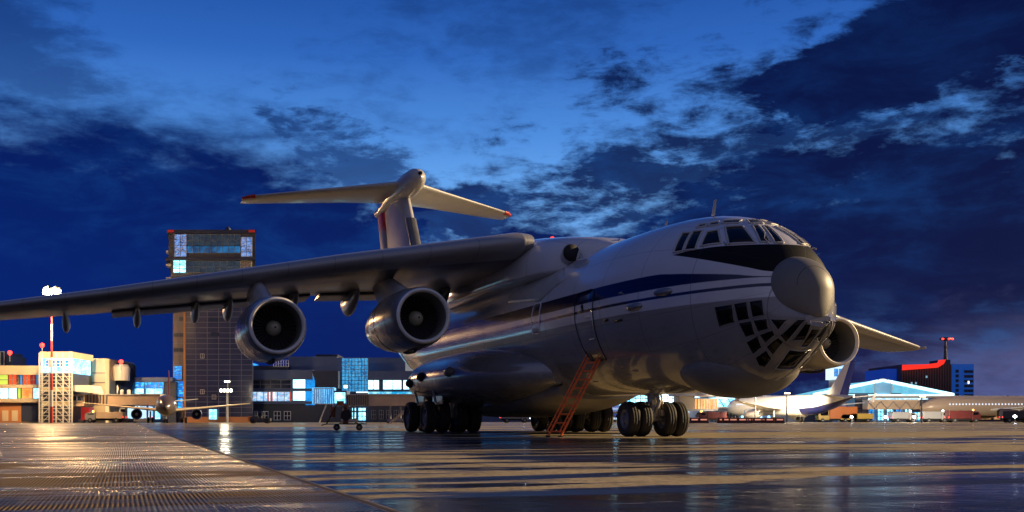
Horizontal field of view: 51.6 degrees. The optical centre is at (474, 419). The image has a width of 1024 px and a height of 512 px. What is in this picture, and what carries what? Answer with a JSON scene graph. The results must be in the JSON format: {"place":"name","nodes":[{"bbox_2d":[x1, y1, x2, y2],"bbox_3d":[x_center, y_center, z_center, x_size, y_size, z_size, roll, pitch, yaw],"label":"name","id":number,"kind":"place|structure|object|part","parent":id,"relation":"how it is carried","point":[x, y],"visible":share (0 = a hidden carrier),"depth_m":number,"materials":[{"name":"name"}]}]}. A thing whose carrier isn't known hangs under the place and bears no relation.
{"place":"outdoors","nodes":[
{"label":"outdoors","id":0,"kind":"place"},
{"bbox_2d":[312,387,414,422],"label":"jet bridge","id":1,"kind":"structure","parent":0,"point":[326,395],"depth_m":186.00,"materials":[{"name":"white metal"}]},
{"bbox_2d":[334,392,345,403],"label":"window","id":2,"kind":"structure","parent":1,"relation":"in","point":[338,396],"depth_m":184.74,"materials":[{"name":"grey"}]},
{"bbox_2d":[0,422,1023,511],"bbox_3d":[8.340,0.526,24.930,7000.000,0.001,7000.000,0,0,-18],"label":"ground","id":3,"kind":"structure","parent":0,"point":[527,467],"depth_m":11.44,"materials":[{"name":"concrete"}]},
{"bbox_2d":[0,366,40,422],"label":"terminal block","id":4,"kind":"structure","parent":3,"relation":"on","point":[19,394],"depth_m":189.80,"materials":[{"name":"beige concrete"}]},
{"bbox_2d":[2,410,7,420],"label":"door","id":5,"kind":"structure","parent":4,"relation":"in","point":[4,412],"depth_m":189.77,"materials":[{"name":"orange wood"}]},
{"bbox_2d":[0,388,17,398],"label":"window","id":6,"kind":"structure","parent":4,"relation":"in","point":[5,393],"depth_m":189.95,"materials":[{"name":"white glass"}]},
{"bbox_2d":[0,351,25,365],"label":"rooftop plant","id":7,"kind":"object","parent":4,"relation":"on","point":[17,359],"visible":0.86,"depth_m":197.30,"materials":[{"name":"grey metal"}]},
{"bbox_2d":[12,410,17,420],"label":"door","id":8,"kind":"structure","parent":4,"relation":"in","point":[14,412],"depth_m":189.77,"materials":[{"name":"orange wood"}]},
{"bbox_2d":[17,388,21,398],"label":"window","id":9,"kind":"structure","parent":4,"relation":"in","point":[19,389],"depth_m":189.95,"materials":[{"name":"yellow glass"}]},
{"bbox_2d":[21,388,32,398],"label":"window","id":10,"kind":"structure","parent":4,"relation":"in","point":[27,393],"depth_m":189.95,"materials":[{"name":"orange glass"}]},
{"bbox_2d":[21,403,38,420],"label":"gate door","id":11,"kind":"structure","parent":4,"relation":"in","point":[29,411],"depth_m":189.82,"materials":[{"name":"grey metal"}]},
{"bbox_2d":[32,388,38,398],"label":"window","id":12,"kind":"structure","parent":4,"relation":"in","point":[35,390],"depth_m":189.95,"materials":[{"name":"white"}]},
{"bbox_2d":[42,286,60,422],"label":"floodlight mast","id":13,"kind":"object","parent":3,"relation":"on","point":[51,291],"visible":0.89,"depth_m":175.84,"materials":[{"name":"red metal"}]},
{"bbox_2d":[39,352,92,422],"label":"stair tower","id":14,"kind":"structure","parent":3,"relation":"on","point":[70,369],"depth_m":184.40,"materials":[{"name":"grey metal"}]},
{"bbox_2d":[45,360,68,366],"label":"window","id":15,"kind":"structure","parent":14,"relation":"in","point":[59,362],"depth_m":184.07,"materials":[{"name":"white glass"}]},
{"bbox_2d":[85,411,125,422],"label":"baggage truck","id":16,"kind":"object","parent":3,"relation":"on","point":[115,417],"visible":1,"depth_m":184.92,"materials":[{"name":"grey metal"}]},
{"bbox_2d":[89,358,133,422],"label":"orange block","id":17,"kind":"structure","parent":3,"relation":"on","point":[101,375],"depth_m":195.70,"materials":[{"name":"concrete"}]},
{"bbox_2d":[73,385,162,422],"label":"jet bridge","id":18,"kind":"structure","parent":3,"relation":"on","point":[121,398],"depth_m":187.00,"materials":[{"name":"white metal"}]},
{"bbox_2d":[73,396,82,400],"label":"window","id":19,"kind":"structure","parent":18,"relation":"in","point":[75,398],"depth_m":185.96,"materials":[{"name":"black glass"}]},
{"bbox_2d":[113,363,135,422],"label":"glass rotunda","id":20,"kind":"structure","parent":3,"relation":"on","point":[124,378],"depth_m":201.13,"materials":[{"name":"white metal"}]},
{"bbox_2d":[119,407,152,422],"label":"box truck","id":21,"kind":"object","parent":3,"relation":"on","point":[129,410],"visible":0.23,"depth_m":199.07,"materials":[{"name":"grey metal"}]},
{"bbox_2d":[135,377,177,422],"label":"glass wing","id":22,"kind":"structure","parent":3,"relation":"on","point":[151,385],"depth_m":203.94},
{"bbox_2d":[135,388,143,393],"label":"window","id":23,"kind":"structure","parent":22,"relation":"in","point":[137,390],"depth_m":203.64,"materials":[{"name":"white glass"}]},
{"bbox_2d":[136,382,144,393],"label":"window","id":24,"kind":"structure","parent":22,"relation":"in","point":[138,384],"depth_m":203.94,"materials":[{"name":"blue glass"}]},
{"bbox_2d":[145,382,163,393],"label":"window","id":25,"kind":"structure","parent":22,"relation":"in","point":[147,384],"depth_m":203.94,"materials":[{"name":"blue glass"}]},
{"bbox_2d":[146,388,162,393],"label":"window","id":26,"kind":"structure","parent":22,"relation":"in","point":[148,390],"depth_m":203.64,"materials":[{"name":"blue"}]},
{"bbox_2d":[155,411,159,418],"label":"lit doorway","id":27,"kind":"structure","parent":22,"relation":"in","point":[157,416],"depth_m":203.79,"materials":[{"name":"blue glass"}]},
{"bbox_2d":[80,371,251,422],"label":"airliner","id":28,"kind":"object","parent":3,"relation":"on","point":[166,405],"visible":0.99,"depth_m":177.59,"materials":[{"name":"white metal"}]},
{"bbox_2d":[166,226,255,422],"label":"control tower","id":29,"kind":"structure","parent":3,"relation":"on","point":[209,358],"depth_m":205.00,"materials":[{"name":"grey"}]},
{"bbox_2d":[173,366,181,379],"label":"window","id":30,"kind":"structure","parent":29,"relation":"in","point":[177,370],"depth_m":205.34,"materials":[{"name":"blue glass"}]},
{"bbox_2d":[176,381,182,396],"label":"window","id":31,"kind":"structure","parent":29,"relation":"in","point":[180,383],"depth_m":205.34,"materials":[{"name":"blue glass"}]},
{"bbox_2d":[178,398,182,407],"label":"window","id":32,"kind":"structure","parent":29,"relation":"in","point":[180,403],"depth_m":205.34,"materials":[{"name":"blue glass"}]},
{"bbox_2d":[209,409,216,419],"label":"entrance door","id":33,"kind":"structure","parent":29,"relation":"in","point":[212,412],"depth_m":204.64,"materials":[{"name":"blue glass"}]},
{"bbox_2d":[220,389,232,422],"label":"floodlight mast","id":34,"kind":"object","parent":3,"relation":"on","point":[224,390],"visible":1,"depth_m":195.85,"materials":[{"name":"grey metal"}]},
{"bbox_2d":[224,381,230,422],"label":"floodlight mast","id":35,"kind":"object","parent":3,"relation":"on","point":[227,382],"visible":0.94,"depth_m":199.90,"materials":[{"name":"grey metal"}]},
{"bbox_2d":[248,411,271,423],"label":"baggage tractor","id":36,"kind":"object","parent":3,"relation":"on","point":[253,419],"visible":1,"depth_m":149.40,"materials":[{"name":"grey paint"}]},
{"bbox_2d":[253,354,412,421],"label":"terminal","id":37,"kind":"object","parent":3,"relation":"on","point":[283,393],"visible":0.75,"depth_m":211.84,"materials":[{"name":"white metal"}]},
{"bbox_2d":[261,411,268,417],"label":"window","id":38,"kind":"structure","parent":37,"relation":"in","point":[265,414],"depth_m":211.96,"materials":[{"name":"grey glass"}]},
{"bbox_2d":[253,380,290,388],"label":"window","id":39,"kind":"structure","parent":37,"relation":"in","point":[257,384],"depth_m":211.96,"materials":[{"name":"black glass"}]},
{"bbox_2d":[253,391,290,400],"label":"window","id":40,"kind":"structure","parent":37,"relation":"in","point":[257,395],"depth_m":211.96,"materials":[{"name":"grey"}]},
{"bbox_2d":[274,411,280,419],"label":"window","id":41,"kind":"structure","parent":37,"relation":"in","point":[277,414],"depth_m":211.96,"materials":[{"name":"grey glass"}]},
{"bbox_2d":[284,411,290,419],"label":"window","id":42,"kind":"structure","parent":37,"relation":"in","point":[287,414],"depth_m":211.81,"materials":[{"name":"grey glass"}]},
{"bbox_2d":[292,380,305,388],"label":"window","id":43,"kind":"structure","parent":37,"relation":"in","point":[296,384],"depth_m":211.81,"materials":[{"name":"white glass"}]},
{"bbox_2d":[292,391,305,400],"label":"window","id":44,"kind":"structure","parent":37,"relation":"in","point":[296,395],"depth_m":211.81,"materials":[{"name":"grey glass"}]},
{"bbox_2d":[352,407,356,418],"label":"window","id":45,"kind":"structure","parent":37,"relation":"in","point":[352,407],"depth_m":211.75,"materials":[{"name":"blue"}]},
{"bbox_2d":[358,407,365,420],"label":"window","id":46,"kind":"structure","parent":37,"relation":"in","point":[361,415],"depth_m":211.75,"materials":[{"name":"blue glass"}]},
{"bbox_2d":[368,380,378,389],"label":"window","id":47,"kind":"structure","parent":37,"relation":"in","point":[372,384],"depth_m":211.86,"materials":[{"name":"grey glass"}]},
{"bbox_2d":[371,410,375,418],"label":"window","id":48,"kind":"structure","parent":37,"relation":"in","point":[373,412],"depth_m":211.96,"materials":[{"name":"grey glass"}]},
{"bbox_2d":[379,410,383,418],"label":"window","id":49,"kind":"structure","parent":37,"relation":"in","point":[381,412],"depth_m":211.75,"materials":[{"name":"grey glass"}]},
{"bbox_2d":[383,380,401,389],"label":"window","id":50,"kind":"structure","parent":37,"relation":"in","point":[387,384],"depth_m":211.86,"materials":[{"name":"grey glass"}]},
{"bbox_2d":[394,410,398,418],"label":"window","id":51,"kind":"structure","parent":37,"relation":"in","point":[396,412],"depth_m":211.86,"materials":[{"name":"grey glass"}]},
{"bbox_2d":[403,380,408,389],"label":"window","id":52,"kind":"structure","parent":37,"relation":"in","point":[405,387],"depth_m":211.86,"materials":[{"name":"grey glass"}]},
{"bbox_2d":[321,401,366,430],"bbox_3d":[-6.417,-0.199,52.011,2.220,1.450,0.880,0,0,-6],"label":"service cart","id":53,"kind":"object","parent":3,"relation":"on","point":[346,415],"visible":1,"depth_m":51.77,"materials":[{"name":"black metal"}]},
{"bbox_2d":[388,411,403,423],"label":"service steps","id":54,"kind":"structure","parent":3,"relation":"on","point":[396,417],"depth_m":119.99,"materials":[{"name":"grey metal"}]},
{"bbox_2d":[0,169,925,436],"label":"cargo aircraft","id":55,"kind":"object","parent":3,"relation":"on","point":[471,332],"visible":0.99,"depth_m":36.11,"materials":[{"name":"paint"}]},
{"bbox_3d":[-2.351,-0.924,45.613,0.040,0.600,1.400,0,0,-18],"label":"main gear door","id":56,"kind":"part","parent":55,"relation":"part of","materials":[{"name":"grey paint"}]},
{"bbox_3d":[-1.499,-0.924,43.051,0.040,0.600,1.400,0,0,-18],"label":"main gear door","id":57,"kind":"part","parent":55,"relation":"part of","materials":[{"name":"grey paint"}]},
{"bbox_3d":[2.096,-3.429,35.894,0.118,1.068,0.720,0,0,-18],"label":"emergency door","id":58,"kind":"part","parent":55,"relation":"part of","materials":[{"name":"paint"}]},
{"bbox_3d":[3.507,-2.852,32.228,0.566,2.158,1.372,0,0,-18],"label":"crew door","id":59,"kind":"part","parent":55,"relation":"part of","materials":[{"name":"paint"}]},
{"bbox_2d":[499,417,529,422],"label":"pickup truck","id":60,"kind":"object","parent":3,"relation":"on","point":[507,419],"visible":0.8,"depth_m":188.96,"materials":[{"name":"grey metal"}]},
{"bbox_2d":[545,354,600,436],"bbox_3d":[3.007,-0.736,32.062,1.680,2.533,0.470,0,0,-18],"label":"boarding ladder","id":61,"kind":"object","parent":3,"relation":"on","point":[597,361],"visible":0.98,"depth_m":32.04,"materials":[{"name":"red metal"}]},
{"bbox_2d":[482,394,712,421],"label":"terminal","id":62,"kind":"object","parent":3,"relation":"on","point":[666,398],"visible":0.03,"depth_m":250.00,"materials":[{"name":"white metal"}]},
{"bbox_2d":[629,394,699,402],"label":"window","id":63,"kind":"structure","parent":62,"relation":"in","point":[665,397],"depth_m":249.63,"materials":[{"name":"grey"}]},
{"bbox_2d":[668,393,717,411],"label":"boarding pavilion","id":64,"kind":"structure","parent":3,"relation":"on","point":[690,401],"depth_m":205.00,"materials":[{"name":"grey"}]},
{"bbox_2d":[689,418,698,422],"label":"barrier","id":65,"kind":"object","parent":3,"relation":"on","point":[693,420],"visible":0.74,"depth_m":166.75,"materials":[{"name":"red plastic"}]},
{"bbox_2d":[698,418,708,422],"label":"barrier","id":66,"kind":"object","parent":3,"relation":"on","point":[703,420],"visible":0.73,"depth_m":166.51,"materials":[{"name":"red plastic"}]},
{"bbox_2d":[695,411,726,421],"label":"fire truck","id":67,"kind":"object","parent":3,"relation":"on","point":[711,415],"visible":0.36,"depth_m":203.89,"materials":[{"name":"red metal"}]},
{"bbox_2d":[721,418,728,422],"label":"barrier","id":68,"kind":"object","parent":3,"relation":"on","point":[724,420],"visible":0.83,"depth_m":167.43,"materials":[{"name":"red plastic"}]},
{"bbox_2d":[728,418,737,422],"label":"barrier","id":69,"kind":"object","parent":3,"relation":"on","point":[732,420],"visible":0.78,"depth_m":166.65,"materials":[{"name":"red plastic"}]},
{"bbox_2d":[738,418,747,422],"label":"barrier","id":70,"kind":"object","parent":3,"relation":"on","point":[742,420],"visible":0.74,"depth_m":166.48,"materials":[{"name":"red plastic"}]},
{"bbox_2d":[752,418,762,422],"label":"barrier","id":71,"kind":"object","parent":3,"relation":"on","point":[756,420],"visible":0.81,"depth_m":167.16,"materials":[{"name":"red plastic"}]},
{"bbox_2d":[764,418,773,422],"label":"barrier","id":72,"kind":"object","parent":3,"relation":"on","point":[768,420],"visible":0.81,"depth_m":167.24,"materials":[{"name":"red plastic"}]},
{"bbox_2d":[774,418,784,422],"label":"barrier","id":73,"kind":"object","parent":3,"relation":"on","point":[778,420],"visible":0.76,"depth_m":166.48,"materials":[{"name":"red plastic"}]},
{"bbox_2d":[784,393,789,422],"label":"floodlight mast","id":74,"kind":"object","parent":3,"relation":"on","point":[786,406],"visible":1,"depth_m":195.90,"materials":[{"name":"grey metal"}]},
{"bbox_2d":[727,361,876,421],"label":"airliner","id":75,"kind":"object","parent":3,"relation":"on","point":[800,408],"visible":0.94,"depth_m":208.15,"materials":[{"name":"beige metal"}]},
{"bbox_2d":[736,402,817,404],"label":"cabin windows","id":76,"kind":"structure","parent":75,"relation":"in","point":[798,402],"depth_m":211.08,"materials":[{"name":"grey glass"}]},
{"bbox_2d":[708,396,949,421],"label":"bridge hall","id":77,"kind":"structure","parent":3,"relation":"on","point":[723,402],"depth_m":241.64,"materials":[{"name":"grey"}]},
{"bbox_2d":[725,411,744,417],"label":"window","id":78,"kind":"structure","parent":77,"relation":"in","point":[729,415],"depth_m":241.83,"materials":[{"name":"glass"}]},
{"bbox_2d":[815,407,856,421],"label":"catering truck","id":79,"kind":"object","parent":3,"relation":"on","point":[837,413],"visible":0.8,"depth_m":230.85,"materials":[{"name":"brown metal"}]},
{"bbox_2d":[840,413,872,421],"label":"truck","id":80,"kind":"object","parent":3,"relation":"on","point":[866,417],"visible":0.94,"depth_m":230.85,"materials":[{"name":"yellow metal"}]},
{"bbox_2d":[848,394,867,421],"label":"lift tower","id":81,"kind":"structure","parent":3,"relation":"on","point":[860,409],"depth_m":235.00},
{"bbox_2d":[797,378,953,421],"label":"pediment terminal","id":82,"kind":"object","parent":3,"relation":"on","point":[883,387],"visible":0.2,"depth_m":260.00,"materials":[{"name":"grey"}]},
{"bbox_2d":[868,409,873,420],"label":"window","id":83,"kind":"structure","parent":82,"relation":"in","point":[869,410],"depth_m":261.74,"materials":[{"name":"blue glass"}]},
{"bbox_2d":[877,409,883,420],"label":"window","id":84,"kind":"structure","parent":82,"relation":"in","point":[880,416],"depth_m":261.74,"materials":[{"name":"blue"}]},
{"bbox_2d":[886,409,891,420],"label":"window","id":85,"kind":"structure","parent":82,"relation":"in","point":[887,410],"depth_m":261.67,"materials":[{"name":"blue glass"}]},
{"bbox_2d":[862,400,926,420],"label":"jet bridge","id":86,"kind":"structure","parent":3,"relation":"on","point":[914,405],"depth_m":225.00,"materials":[{"name":"white metal"}]},
{"bbox_2d":[888,411,916,421],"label":"service van","id":87,"kind":"object","parent":3,"relation":"on","point":[898,416],"visible":0.97,"depth_m":213.88,"materials":[{"name":"grey metal"}]},
{"bbox_2d":[865,360,951,392],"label":"dark block","id":88,"kind":"structure","parent":3,"relation":"on","point":[936,374],"depth_m":360.00,"materials":[{"name":"grey"}]},
{"bbox_2d":[939,337,952,359],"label":"aerial mast","id":89,"kind":"object","parent":88,"relation":"on","point":[944,339],"visible":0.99,"depth_m":362.54,"materials":[{"name":"red"}]},
{"bbox_2d":[919,396,925,422],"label":"floodlight mast","id":90,"kind":"object","parent":3,"relation":"on","point":[921,397],"visible":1,"depth_m":189.90,"materials":[{"name":"grey metal"}]},
{"bbox_2d":[920,410,946,421],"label":"service van","id":91,"kind":"object","parent":3,"relation":"on","point":[929,416],"visible":0.81,"depth_m":210.92,"materials":[{"name":"grey metal"}]},
{"bbox_2d":[945,409,980,421],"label":"service van","id":92,"kind":"object","parent":3,"relation":"on","point":[970,416],"visible":1,"depth_m":203.88,"materials":[{"name":"red metal"}]},
{"bbox_2d":[952,364,973,395],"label":"blue block","id":93,"kind":"structure","parent":3,"relation":"on","point":[962,379],"depth_m":362.00,"materials":[{"name":"blue"}]},
{"bbox_2d":[919,396,1023,421],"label":"airliner","id":94,"kind":"object","parent":3,"relation":"on","point":[987,407],"visible":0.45,"depth_m":220.90,"materials":[{"name":"beige metal"}]},
{"bbox_2d":[949,403,1022,404],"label":"cabin windows","id":95,"kind":"structure","parent":94,"relation":"in","point":[966,403],"depth_m":220.35,"materials":[{"name":"grey glass"}]},
{"bbox_2d":[931,398,1015,421],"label":"concourse","id":96,"kind":"structure","parent":3,"relation":"on","point":[995,419],"depth_m":300.00,"materials":[{"name":"grey"}]},
{"bbox_2d":[999,411,1023,422],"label":"service van","id":97,"kind":"object","parent":3,"relation":"on","point":[1006,416],"visible":1,"depth_m":189.12,"materials":[{"name":"grey metal"}]},
{"bbox_2d":[0,0,1023,395],"label":"sky","id":98,"kind":"structure","parent":0,"point":[887,136],"materials":[{"name":"blue"}]},
{"bbox_2d":[612,405,619,421],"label":"airliner","id":99,"kind":"object","parent":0,"point":[615,409],"visible":0.06,"depth_m":237.07,"materials":[{"name":"white"}]},
{"bbox_2d":[826,365,843,387],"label":"white tower","id":100,"kind":"structure","parent":0,"point":[832,374],"depth_m":329.50,"materials":[{"name":"silver metal"}]},
{"bbox_2d":[834,369,837,376],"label":"window","id":101,"kind":"structure","parent":100,"relation":"in","point":[835,370],"depth_m":329.34,"materials":[{"name":"blue glass"}]}
]}

